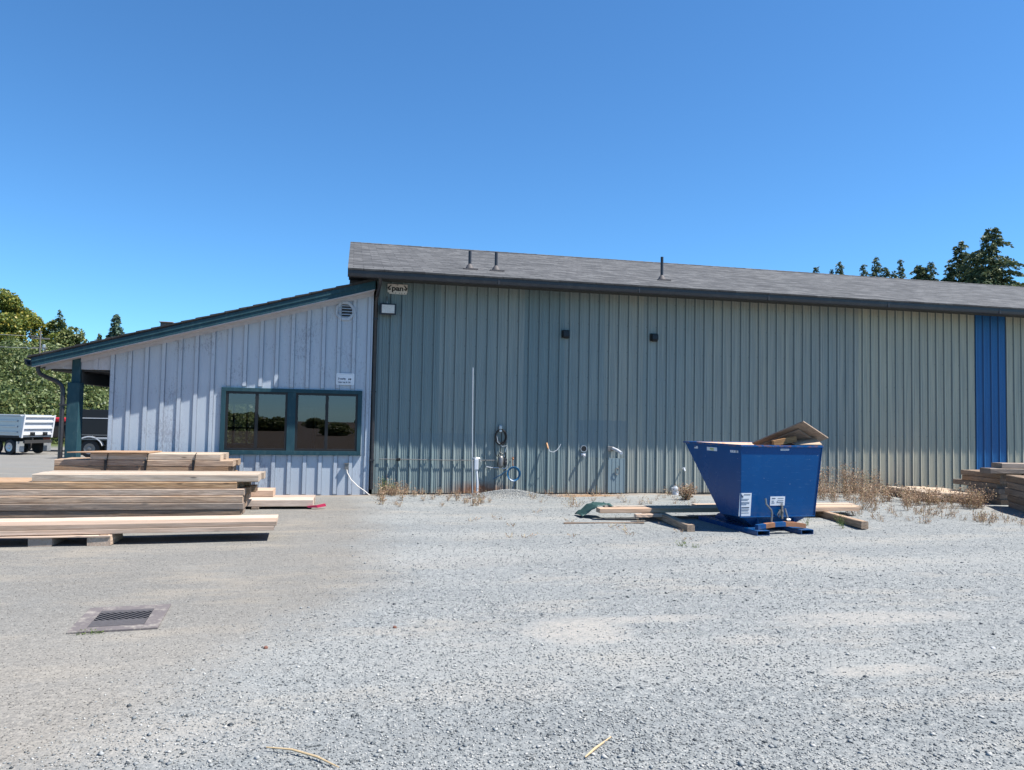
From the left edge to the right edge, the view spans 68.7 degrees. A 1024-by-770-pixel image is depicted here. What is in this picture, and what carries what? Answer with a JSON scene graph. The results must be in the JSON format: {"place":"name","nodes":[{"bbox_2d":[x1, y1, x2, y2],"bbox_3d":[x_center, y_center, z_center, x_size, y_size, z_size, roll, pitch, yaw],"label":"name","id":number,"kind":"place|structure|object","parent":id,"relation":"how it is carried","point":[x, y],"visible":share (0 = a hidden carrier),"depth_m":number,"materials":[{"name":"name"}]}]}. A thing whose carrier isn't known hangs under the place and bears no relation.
{"place":"outdoors","nodes":[
{"label":"outdoors","id":0,"kind":"place"},
{"bbox_2d":[0,404,1023,769],"bbox_3d":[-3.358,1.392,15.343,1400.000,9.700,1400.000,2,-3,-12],"label":"ground","id":1,"kind":"structure","parent":0,"point":[348,520],"depth_m":5.65,"materials":[{"name":"grey gravel"}]},
{"bbox_2d":[0,288,43,349],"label":"leafy tree","id":2,"kind":"object","parent":1,"relation":"on","point":[15,319],"visible":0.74,"depth_m":96.00,"materials":[{"name":"green plant"}]},
{"bbox_2d":[0,414,55,453],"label":"dump truck","id":3,"kind":"object","parent":1,"relation":"on","point":[19,433],"visible":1,"depth_m":48.56,"materials":[{"name":"metal"}]},
{"bbox_2d":[31,331,49,412],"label":"utility pole","id":4,"kind":"object","parent":1,"relation":"on","point":[43,348],"visible":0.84,"depth_m":80.49,"materials":[{"name":"wood"}]},
{"bbox_2d":[30,417,65,448],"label":"red truck","id":5,"kind":"object","parent":1,"relation":"on","point":[56,430],"visible":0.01,"depth_m":53.12,"materials":[{"name":"paint"}]},
{"bbox_2d":[28,319,67,388],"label":"leafy tree","id":6,"kind":"object","parent":1,"relation":"on","point":[45,331],"visible":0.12,"depth_m":98.38,"materials":[{"name":"green plant"}]},
{"bbox_2d":[28,538,67,546],"bbox_3d":[-5.590,1.858,9.041,0.260,0.105,0.516,2,-3,-12],"label":"timber block","id":7,"kind":"object","parent":1,"relation":"on","point":[41,542],"depth_m":8.80,"materials":[{"name":"grey wood"}]},
{"bbox_2d":[48,309,66,340],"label":"conifer tree","id":8,"kind":"object","parent":1,"relation":"on","point":[60,316],"visible":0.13,"depth_m":98.52,"materials":[{"name":"green plant"}]},
{"bbox_2d":[50,326,88,386],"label":"leafy tree","id":9,"kind":"object","parent":1,"relation":"on","point":[67,338],"visible":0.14,"depth_m":95.25,"materials":[{"name":"green plant"}]},
{"bbox_2d":[81,409,107,456],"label":"black trailer","id":10,"kind":"object","parent":1,"relation":"on","point":[95,424],"visible":0.3,"depth_m":43.70,"materials":[{"name":"metal"}]},
{"bbox_2d":[87,533,122,545],"bbox_3d":[-4.973,1.876,9.175,0.263,0.105,0.516,2,-3,-12],"label":"timber block","id":11,"kind":"object","parent":1,"relation":"on","point":[102,541],"depth_m":8.94,"materials":[{"name":"grey wood"}]},
{"bbox_2d":[0,534,114,538],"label":"short panel","id":12,"kind":"object","parent":11,"relation":"on","point":[57,536],"visible":0.4,"depth_m":8.84,"materials":[{"name":"brown wood"}]},
{"bbox_2d":[88,314,124,409],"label":"conifer tree","id":13,"kind":"object","parent":1,"relation":"on","point":[116,329],"visible":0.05,"depth_m":79.56,"materials":[{"name":"green plant"}]},
{"bbox_2d":[66,604,170,633],"bbox_3d":[-3.017,1.808,5.803,0.600,0.026,0.720,2,-3,-17],"label":"catch basin","id":14,"kind":"object","parent":1,"relation":"on","point":[125,618],"visible":1,"depth_m":5.74,"materials":[{"name":"grey concrete"}]},
{"bbox_2d":[0,509,241,517],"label":"timber board","id":15,"kind":"object","parent":1,"relation":"on","point":[73,514],"visible":0.65,"depth_m":11.38,"materials":[{"name":"brown wood"}]},
{"bbox_2d":[0,501,244,510],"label":"timber board","id":16,"kind":"object","parent":15,"relation":"on","point":[106,506],"visible":0.83,"depth_m":11.38,"materials":[{"name":"brown wood"}]},
{"bbox_2d":[0,495,244,503],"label":"timber board","id":17,"kind":"object","parent":16,"relation":"on","point":[116,499],"visible":0.81,"depth_m":11.42,"materials":[{"name":"brown wood"}]},
{"bbox_2d":[0,487,245,495],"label":"timber board","id":18,"kind":"object","parent":17,"relation":"on","point":[238,491],"visible":0.83,"depth_m":11.46,"materials":[{"name":"brown wood"}]},
{"bbox_2d":[0,480,238,488],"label":"timber board","id":19,"kind":"object","parent":18,"relation":"on","point":[17,484],"visible":0.83,"depth_m":11.45,"materials":[{"name":"grey wood"}]},
{"bbox_2d":[32,473,259,481],"bbox_3d":[-5.644,1.444,11.707,3.236,0.115,0.271,2,-3,-12],"label":"timber board","id":20,"kind":"object","parent":19,"relation":"on","point":[131,477],"visible":1,"depth_m":11.59,"materials":[{"name":"white wood"}]},
{"bbox_2d":[0,336,253,443],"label":"bramble thicket","id":21,"kind":"object","parent":1,"relation":"on","point":[44,393],"visible":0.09,"depth_m":70.48,"materials":[{"name":"green plant"}]},
{"bbox_2d":[24,279,375,494],"bbox_3d":[-6.598,0.236,17.670,6.317,4.698,6.775,2,-3,-12],"label":"office annex","id":22,"kind":"object","parent":1,"relation":"on","point":[280,364],"visible":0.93,"depth_m":14.94,"materials":[{"name":"purple paint"}]},
{"bbox_2d":[227,401,254,446],"bbox_3d":[-7.201,1.025,19.862,0.790,1.200,0.095,2,-3,-12],"label":"back window frame","id":23,"kind":"structure","parent":22,"relation":"in","point":[246,444],"depth_m":19.84,"materials":[{"name":"white paint"}]},
{"bbox_2d":[224,391,287,450],"bbox_3d":[-5.097,0.719,14.943,1.175,1.166,0.078,2,-3,-12],"label":"window","id":24,"kind":"structure","parent":22,"relation":"in","point":[227,392],"depth_m":14.91,"materials":[{"name":"black plastic"}]},
{"bbox_2d":[297,407,315,448],"bbox_3d":[-5.229,1.458,18.969,0.480,1.770,0.120,2,-3,-12],"label":"inner door","id":25,"kind":"structure","parent":22,"relation":"in","point":[305,415],"depth_m":18.95,"materials":[{"name":"white paint"}]},
{"bbox_2d":[294,393,357,450],"bbox_3d":[-3.770,0.758,15.230,1.222,1.166,0.078,2,-3,-12],"label":"window","id":26,"kind":"structure","parent":22,"relation":"in","point":[319,394],"depth_m":15.19,"materials":[{"name":"black plastic"}]},
{"bbox_2d":[336,373,353,384],"bbox_3d":[-3.404,-0.120,15.306,0.360,0.236,0.008,2,-3,-12],"label":"security sign","id":27,"kind":"object","parent":22,"relation":"attached to","point":[344,378],"visible":1,"depth_m":15.30,"materials":[{"name":"metal"}]},
{"bbox_2d":[0,498,450,769],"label":"grit","id":28,"kind":"object","parent":1,"relation":"on","point":[149,644],"visible":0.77,"depth_m":5.17,"materials":[{"name":"grey gravel"}]},
{"bbox_2d":[472,368,472,492],"bbox_3d":[-0.814,1.017,15.502,0.076,2.760,0.024,2,-3,-12],"label":"standpipe","id":29,"kind":"object","parent":1,"relation":"on","point":[472,429],"visible":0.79,"depth_m":15.49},
{"bbox_2d":[471,457,480,494],"bbox_3d":[-0.741,1.938,15.377,0.212,0.911,0.090,2,-3,-12],"label":"meter post","id":30,"kind":"object","parent":1,"relation":"on","point":[476,459],"visible":0.91,"depth_m":15.36,"materials":[{"name":"white plastic"}]},
{"bbox_2d":[425,489,597,500],"bbox_3d":[0.197,2.243,15.374,3.927,0.173,1.293,2,-3,-12],"label":"gravel mound","id":31,"kind":"object","parent":1,"relation":"on","point":[507,491],"visible":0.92,"depth_m":15.41,"materials":[{"name":"grey gravel"}]},
{"bbox_2d":[575,502,613,516],"bbox_3d":[1.356,2.068,12.479,0.526,0.216,0.520,2,-3,-12],"label":"tarp","id":32,"kind":"object","parent":1,"relation":"on","point":[586,509],"visible":1,"depth_m":12.44,"materials":[{"name":"teal plastic"}]},
{"bbox_2d":[564,522,643,523],"bbox_3d":[1.444,2.158,11.724,1.296,0.020,0.050,2,-3,-9],"label":"thin stick","id":33,"kind":"object","parent":1,"relation":"on","point":[602,522],"visible":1,"depth_m":11.70,"materials":[{"name":"brown wood"}]},
{"bbox_2d":[646,513,694,531],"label":"bearer beam","id":34,"kind":"structure","parent":1,"relation":"on","point":[678,523],"depth_m":11.44,"materials":[{"name":"brown wood"}]},
{"bbox_2d":[596,506,859,512],"bbox_3d":[3.721,2.100,12.663,4.756,0.072,0.200,2,-3,-12],"label":"long plank","id":35,"kind":"object","parent":34,"relation":"on","point":[680,509],"visible":0.62,"depth_m":12.36,"materials":[{"name":"brown wood"}]},
{"bbox_2d":[672,482,697,499],"bbox_3d":[3.605,2.211,15.619,0.526,0.488,0.516,1,-3,11],"label":"dry weed","id":36,"kind":"object","parent":1,"relation":"on","point":[687,493],"visible":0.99,"depth_m":15.54,"materials":[{"name":"beige plant"}]},
{"bbox_2d":[683,441,823,535],"bbox_3d":[3.803,1.568,11.822,1.411,1.288,1.948,2,-3,-15],"label":"tipping hopper","id":37,"kind":"object","parent":1,"relation":"on","point":[760,488],"visible":0.93,"depth_m":11.19,"materials":[{"name":"blue paint"}]},
{"bbox_2d":[772,436,796,444],"bbox_3d":[4.105,0.845,11.297,0.408,0.159,0.050,2,-3,-14],"label":"wood block","id":38,"kind":"object","parent":37,"relation":"on","point":[787,440],"depth_m":11.27,"materials":[{"name":"wood"}]},
{"bbox_2d":[760,429,812,445],"bbox_3d":[4.294,0.929,11.676,0.462,0.499,0.738,3,-3,-37],"label":"scrap board","id":39,"kind":"object","parent":37,"relation":"in","point":[799,434],"visible":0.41,"depth_m":11.45,"materials":[{"name":"brown wood"}]},
{"bbox_2d":[752,421,827,444],"bbox_3d":[4.316,0.859,11.652,0.602,0.610,0.945,3,-3,-37],"label":"plywood sheet","id":40,"kind":"object","parent":37,"relation":"in","point":[808,429],"visible":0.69,"depth_m":11.41,"materials":[{"name":"brown wood"}]},
{"bbox_2d":[792,438,821,444],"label":"crumpled board","id":41,"kind":"object","parent":37,"relation":"on","point":[814,441],"visible":0.8,"depth_m":11.36,"materials":[{"name":"grey wood"}]},
{"bbox_2d":[815,511,867,528],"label":"bearer beam","id":42,"kind":"structure","parent":1,"relation":"on","point":[857,523],"depth_m":12.20,"materials":[{"name":"grey wood"}]},
{"bbox_2d":[692,503,854,505],"bbox_3d":[4.676,2.150,13.348,3.096,0.072,0.213,2,-3,-12],"label":"long plank","id":43,"kind":"object","parent":42,"relation":"on","point":[816,504],"visible":0.2,"depth_m":13.48,"materials":[{"name":"brown wood"}]},
{"bbox_2d":[692,504,860,507],"bbox_3d":[4.213,2.130,13.012,4.046,0.064,0.230,2,-3,-12],"label":"long plank","id":44,"kind":"object","parent":42,"relation":"on","point":[816,505],"visible":0.21,"depth_m":13.27,"materials":[{"name":"white wood"}]},
{"bbox_2d":[603,505,691,506],"bbox_3d":[2.271,2.029,12.538,1.546,0.017,0.130,2,-3,-12],"label":"thin batten","id":45,"kind":"object","parent":44,"relation":"on","point":[654,506],"visible":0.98,"depth_m":12.56,"materials":[{"name":"brown wood"}]},
{"bbox_2d":[836,462,855,496],"bbox_3d":[7.465,2.073,16.751,0.430,0.882,0.654,0,-3,22],"label":"dry weed","id":46,"kind":"object","parent":1,"relation":"on","point":[845,477],"visible":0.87,"depth_m":16.79,"materials":[{"name":"plant"}]},
{"bbox_2d":[832,462,861,494],"bbox_3d":[7.696,2.143,17.178,0.688,0.774,0.453,-1,-4,42],"label":"dry weed","id":47,"kind":"object","parent":1,"relation":"on","point":[850,479],"visible":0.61,"depth_m":17.14,"materials":[{"name":"plant"}]},
{"bbox_2d":[858,486,886,509],"bbox_3d":[6.941,2.187,14.501,0.406,0.543,0.736,1,-3,-2],"label":"dry weed","id":48,"kind":"object","parent":1,"relation":"on","point":[870,491],"visible":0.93,"depth_m":14.40,"materials":[{"name":"plant"}]},
{"bbox_2d":[869,257,882,276],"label":"conifer tree","id":49,"kind":"object","parent":1,"relation":"on","point":[875,269],"visible":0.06,"depth_m":79.69,"materials":[{"name":"green plant"}]},
{"bbox_2d":[870,477,903,501],"bbox_3d":[8.046,2.249,16.110,0.674,0.535,0.572,2,-3,-12],"label":"dry weed","id":50,"kind":"object","parent":1,"relation":"on","point":[887,496],"visible":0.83,"depth_m":16.09,"materials":[{"name":"plant"}]},
{"bbox_2d":[895,260,906,278],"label":"conifer tree","id":51,"kind":"object","parent":1,"relation":"on","point":[900,273],"visible":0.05,"depth_m":76.85,"materials":[{"name":"green plant"}]},
{"bbox_2d":[910,265,933,280],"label":"conifer tree","id":52,"kind":"object","parent":1,"relation":"on","point":[917,269],"visible":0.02,"depth_m":74.22,"materials":[{"name":"green plant"}]},
{"bbox_2d":[923,261,939,280],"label":"conifer tree","id":53,"kind":"object","parent":1,"relation":"on","point":[929,266],"visible":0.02,"depth_m":73.84,"materials":[{"name":"green plant"}]},
{"bbox_2d":[940,263,954,281],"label":"conifer tree","id":54,"kind":"object","parent":1,"relation":"on","point":[949,271],"visible":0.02,"depth_m":70.46,"materials":[{"name":"green plant"}]},
{"bbox_2d":[945,241,973,282],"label":"conifer tree","id":55,"kind":"object","parent":1,"relation":"on","point":[959,263],"visible":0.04,"depth_m":68.98,"materials":[{"name":"green plant"}]},
{"bbox_2d":[943,486,985,508],"bbox_3d":[9.030,2.264,14.946,0.709,0.500,0.391,0,-3,16],"label":"dry weed","id":56,"kind":"object","parent":1,"relation":"on","point":[969,501],"visible":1,"depth_m":14.96,"materials":[{"name":"plant"}]},
{"bbox_2d":[955,227,1023,286],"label":"conifer tree","id":57,"kind":"object","parent":1,"relation":"on","point":[992,273],"visible":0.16,"depth_m":63.93,"materials":[{"name":"green plant"}]},
{"bbox_2d":[981,498,1008,504],"bbox_3d":[10.306,2.485,16.138,0.260,0.110,0.836,2,-3,-9],"label":"old timber","id":58,"kind":"object","parent":1,"relation":"on","point":[997,501],"visible":0.47,"depth_m":15.82,"materials":[{"name":"brown wood"}]},
{"bbox_2d":[978,492,1007,499],"bbox_3d":[10.319,2.372,16.095,0.259,0.110,0.656,2,-3,-9],"label":"old timber","id":59,"kind":"object","parent":58,"relation":"on","point":[1001,496],"visible":0.51,"depth_m":15.78,"materials":[{"name":"brown wood"}]},
{"bbox_2d":[968,485,1004,493],"bbox_3d":[10.299,2.265,16.202,0.260,0.110,0.846,2,-3,-9],"label":"old timber","id":60,"kind":"object","parent":59,"relation":"on","point":[997,491],"visible":0.6,"depth_m":16.04,"materials":[{"name":"brown wood"}]},
{"bbox_2d":[953,479,1006,488],"bbox_3d":[10.252,2.164,16.447,0.263,0.110,1.236,2,-3,-9],"label":"old timber","id":61,"kind":"object","parent":60,"relation":"on","point":[982,484],"visible":0.78,"depth_m":16.26,"materials":[{"name":"brown wood"}]},
{"bbox_2d":[962,475,1007,483],"bbox_3d":[10.287,2.046,16.286,0.259,0.110,1.056,2,-3,-9],"label":"old timber","id":62,"kind":"object","parent":61,"relation":"on","point":[985,479],"visible":0.8,"depth_m":16.15,"materials":[{"name":"brown wood"}]},
{"bbox_2d":[961,470,1010,478],"bbox_3d":[10.291,1.936,16.301,0.259,0.110,1.116,2,-3,-9],"label":"old timber","id":63,"kind":"object","parent":62,"relation":"on","point":[975,473],"visible":0.68,"depth_m":16.24,"materials":[{"name":"brown wood"}]},
{"bbox_2d":[980,468,1023,473],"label":"old timber","id":64,"kind":"object","parent":63,"relation":"on","point":[1003,470],"visible":0.96,"depth_m":15.60,"materials":[{"name":"grey wood"}]},
{"bbox_2d":[991,462,1023,467],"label":"old timber","id":65,"kind":"object","parent":64,"relation":"on","point":[1005,465],"visible":1,"depth_m":15.70,"materials":[{"name":"grey wood"}]},
{"bbox_2d":[1008,501,1023,511],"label":"old timber","id":66,"kind":"object","parent":1,"relation":"on","point":[1016,506],"visible":0.84,"depth_m":14.76,"materials":[{"name":"brown wood"}]},
{"bbox_2d":[1007,495,1023,504],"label":"old timber","id":67,"kind":"object","parent":66,"relation":"on","point":[1015,499],"visible":0.89,"depth_m":14.82,"materials":[{"name":"brown wood"}]},
{"bbox_2d":[1005,487,1023,498],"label":"old timber","id":68,"kind":"object","parent":67,"relation":"on","point":[1014,492],"visible":0.85,"depth_m":14.87,"materials":[{"name":"brown wood"}]},
{"bbox_2d":[1007,481,1023,491],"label":"old timber","id":69,"kind":"object","parent":68,"relation":"on","point":[1015,486],"visible":0.88,"depth_m":14.82,"materials":[{"name":"brown wood"}]},
{"bbox_2d":[1006,475,1023,484],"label":"old timber","id":70,"kind":"object","parent":69,"relation":"on","point":[1018,479],"visible":1,"depth_m":14.87,"materials":[{"name":"brown wood"}]},
{"bbox_3d":[-4.965,1.866,9.278,0.122,0.135,0.696,2,-3,-15],"label":"sleeper","id":71,"kind":"object","parent":1,"relation":"on","visible":0},
{"bbox_2d":[0,526,274,535],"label":"long plank","id":72,"kind":"object","parent":71,"relation":"on","point":[125,530],"visible":0.69,"depth_m":9.08,"materials":[{"name":"brown wood"}]},
{"bbox_2d":[0,518,276,530],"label":"long plank","id":73,"kind":"object","parent":72,"relation":"on","point":[69,525],"visible":1,"depth_m":9.15,"materials":[{"name":"brown wood"}]},
{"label":"timber board","id":74,"kind":"object","parent":1,"relation":"on","visible":0},
{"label":"timber board","id":75,"kind":"object","parent":74,"relation":"on","visible":0},
{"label":"timber board","id":76,"kind":"object","parent":75,"relation":"on","visible":0},
{"bbox_2d":[243,486,251,493],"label":"timber board","id":77,"kind":"object","parent":76,"relation":"on","point":[248,489],"visible":0.08,"depth_m":12.11,"materials":[{"name":"brown wood"}]},
{"bbox_2d":[0,479,244,486],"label":"timber board","id":78,"kind":"object","parent":77,"relation":"on","point":[241,484],"visible":0.09,"depth_m":11.60,"materials":[{"name":"grey wood"}]},
{"bbox_2d":[40,472,260,479],"bbox_3d":[-5.713,1.455,11.969,3.236,0.115,0.271,2,-3,-12],"label":"timber board","id":79,"kind":"object","parent":78,"relation":"on","point":[165,472],"visible":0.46,"depth_m":12.04,"materials":[{"name":"white wood"}]},
{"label":"timber board","id":80,"kind":"object","parent":1,"relation":"on","visible":0},
{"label":"timber board","id":81,"kind":"object","parent":80,"relation":"on","visible":0},
{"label":"timber board","id":82,"kind":"object","parent":81,"relation":"on","visible":0},
{"bbox_2d":[250,484,257,491],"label":"timber board","id":83,"kind":"object","parent":82,"relation":"on","point":[254,487],"visible":0.08,"depth_m":12.43,"materials":[{"name":"brown wood"}]},
{"bbox_2d":[0,477,250,485],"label":"timber board","id":84,"kind":"object","parent":83,"relation":"on","point":[247,483],"visible":0.08,"depth_m":11.81,"materials":[{"name":"grey wood"}]},
{"bbox_2d":[49,470,265,478],"bbox_3d":[-5.733,1.467,12.244,3.236,0.115,0.273,2,-3,-12],"label":"timber board","id":85,"kind":"object","parent":84,"relation":"on","point":[263,474],"visible":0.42,"depth_m":12.19,"materials":[{"name":"white wood"}]},
{"bbox_2d":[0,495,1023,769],"bbox_3d":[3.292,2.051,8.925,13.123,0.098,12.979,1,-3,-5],"label":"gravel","id":86,"kind":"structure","parent":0,"point":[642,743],"depth_m":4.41,"materials":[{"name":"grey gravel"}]},
{"bbox_2d":[266,747,338,767],"bbox_3d":[-0.970,1.726,3.495,0.423,0.018,0.039,0,-3,24],"label":"straw stalk","id":87,"kind":"object","parent":86,"relation":"on","point":[306,753],"visible":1,"depth_m":3.51,"materials":[{"name":"beige plant"}]},
{"bbox_2d":[0,0,1023,342],"label":"sky","id":88,"kind":"structure","parent":0,"point":[175,161],"materials":[{"name":"blue"}]},
{"bbox_2d":[348,242,1023,494],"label":"metal building","id":89,"kind":"structure","parent":0,"point":[907,382],"depth_m":16.96,"materials":[{"name":"metal"}]},
{"bbox_2d":[380,297,395,314],"bbox_3d":[-2.567,-1.642,15.519,0.328,0.401,0.211,2,-3,-12],"label":"floodlight","id":90,"kind":"object","parent":89,"relation":"attached to","point":[387,308],"visible":1,"depth_m":15.43,"materials":[{"name":"metal"}]},
{"bbox_2d":[388,284,407,294],"bbox_3d":[-2.390,-2.002,15.654,0.410,0.205,0.038,2,-3,-12],"label":"shop sign","id":91,"kind":"object","parent":89,"relation":"attached to","point":[397,289],"visible":1,"depth_m":15.66,"materials":[{"name":"beige"}]},
{"bbox_2d":[486,452,507,468],"bbox_3d":[-0.316,1.602,15.896,0.454,0.371,0.155,2,-3,-12],"label":"gas regulator","id":92,"kind":"object","parent":89,"relation":"attached to","point":[500,461],"visible":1,"depth_m":15.87,"materials":[{"name":"metal"}]},
{"bbox_2d":[493,466,520,488],"bbox_3d":[-0.108,2.003,15.880,0.584,0.564,0.120,2,-3,-10],"label":"hose coil","id":93,"kind":"object","parent":92,"relation":"hanging from","point":[519,473],"visible":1,"depth_m":15.89,"materials":[{"name":"blue rubber"}]},
{"bbox_2d":[608,458,624,492],"bbox_3d":[2.299,1.994,16.519,0.385,0.760,0.014,2,-3,-12],"label":"patch panel","id":94,"kind":"object","parent":89,"relation":"attached to","point":[616,483],"visible":1,"depth_m":16.52,"materials":[{"name":"grey metal"}]},
{"bbox_3d":[-0.247,0.924,15.975,0.069,0.150,0.084,2,-3,-12],"label":"cable hook","id":95,"kind":"object","parent":89,"relation":"attached to","visible":0},
{"bbox_2d":[494,429,506,456],"bbox_3d":[-0.243,1.231,15.936,0.282,0.605,0.073,2,-3,-12],"label":"cable coil","id":96,"kind":"object","parent":95,"relation":"hanging from","point":[501,442],"visible":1,"depth_m":15.93,"materials":[{"name":"black plastic"}]},
{"bbox_3d":[-6.051,1.746,9.202,6.006,0.057,0.339,2,-3,-15],"label":"long plank","id":97,"kind":"object","parent":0,"visible":0},
{"bbox_2d":[0,515,277,521],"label":"long plank","id":98,"kind":"object","parent":97,"relation":"on","point":[133,518],"visible":0.56,"depth_m":9.54,"materials":[{"name":"brown wood"}]},
{"bbox_3d":[-4.408,2.093,13.017,0.121,0.045,0.896,2,-3,-12],"label":"sleeper","id":99,"kind":"object","parent":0,"visible":0},
{"bbox_2d":[246,497,313,506],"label":"timber board","id":100,"kind":"object","parent":99,"relation":"on","point":[280,501],"visible":0.25,"depth_m":12.75,"materials":[{"name":"brown wood"}]},
{"bbox_2d":[273,495,315,503],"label":"timber board","id":101,"kind":"object","parent":99,"relation":"on","point":[314,496],"visible":0.13,"depth_m":13.32,"materials":[{"name":"brown wood"}]},
{"bbox_2d":[251,488,275,496],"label":"timber board","id":102,"kind":"object","parent":101,"relation":"on","point":[265,492],"visible":0.12,"depth_m":13.10,"materials":[{"name":"brown wood"}]},
{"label":"bundled board","id":103,"kind":"object","parent":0,"visible":0},
{"bbox_2d":[70,457,240,464],"bbox_3d":[-6.622,1.419,13.936,2.946,0.112,0.360,2,-3,-12],"label":"bundled board","id":104,"kind":"object","parent":103,"relation":"on","point":[238,461],"visible":0.14,"depth_m":14.08,"materials":[{"name":"grey wood"}]},
{"bbox_2d":[155,452,228,458],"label":"bundled board","id":105,"kind":"object","parent":104,"relation":"on","point":[226,455],"visible":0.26,"depth_m":14.08,"materials":[{"name":"white wood"}]},
{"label":"bundled board","id":106,"kind":"object","parent":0,"visible":0},
{"bbox_2d":[54,466,230,470],"bbox_3d":[-6.630,1.513,13.563,2.876,0.110,0.360,2,-3,-12],"label":"bundled board","id":107,"kind":"object","parent":106,"relation":"on","point":[151,468],"visible":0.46,"depth_m":13.39,"materials":[{"name":"brown wood"}]},
{"bbox_2d":[54,458,235,466],"bbox_3d":[-6.589,1.403,13.574,2.956,0.112,0.359,2,-3,-12],"label":"bundled board","id":108,"kind":"object","parent":107,"relation":"on","point":[100,462],"visible":0.82,"depth_m":13.39,"materials":[{"name":"brown wood"}]},
{"bbox_2d":[90,453,223,459],"bbox_3d":[-6.416,1.295,13.618,2.166,0.115,0.359,2,-3,-12],"label":"bundled board","id":109,"kind":"object","parent":108,"relation":"on","point":[163,456],"visible":0.88,"depth_m":13.46,"materials":[{"name":"white wood"}]},
{"bbox_2d":[67,450,161,452],"bbox_3d":[-7.161,1.207,13.551,1.399,0.024,0.700,2,-3,-12],"label":"plywood sheet","id":110,"kind":"object","parent":109,"relation":"on","point":[112,451],"visible":1,"depth_m":13.33,"materials":[{"name":"beige wood"}]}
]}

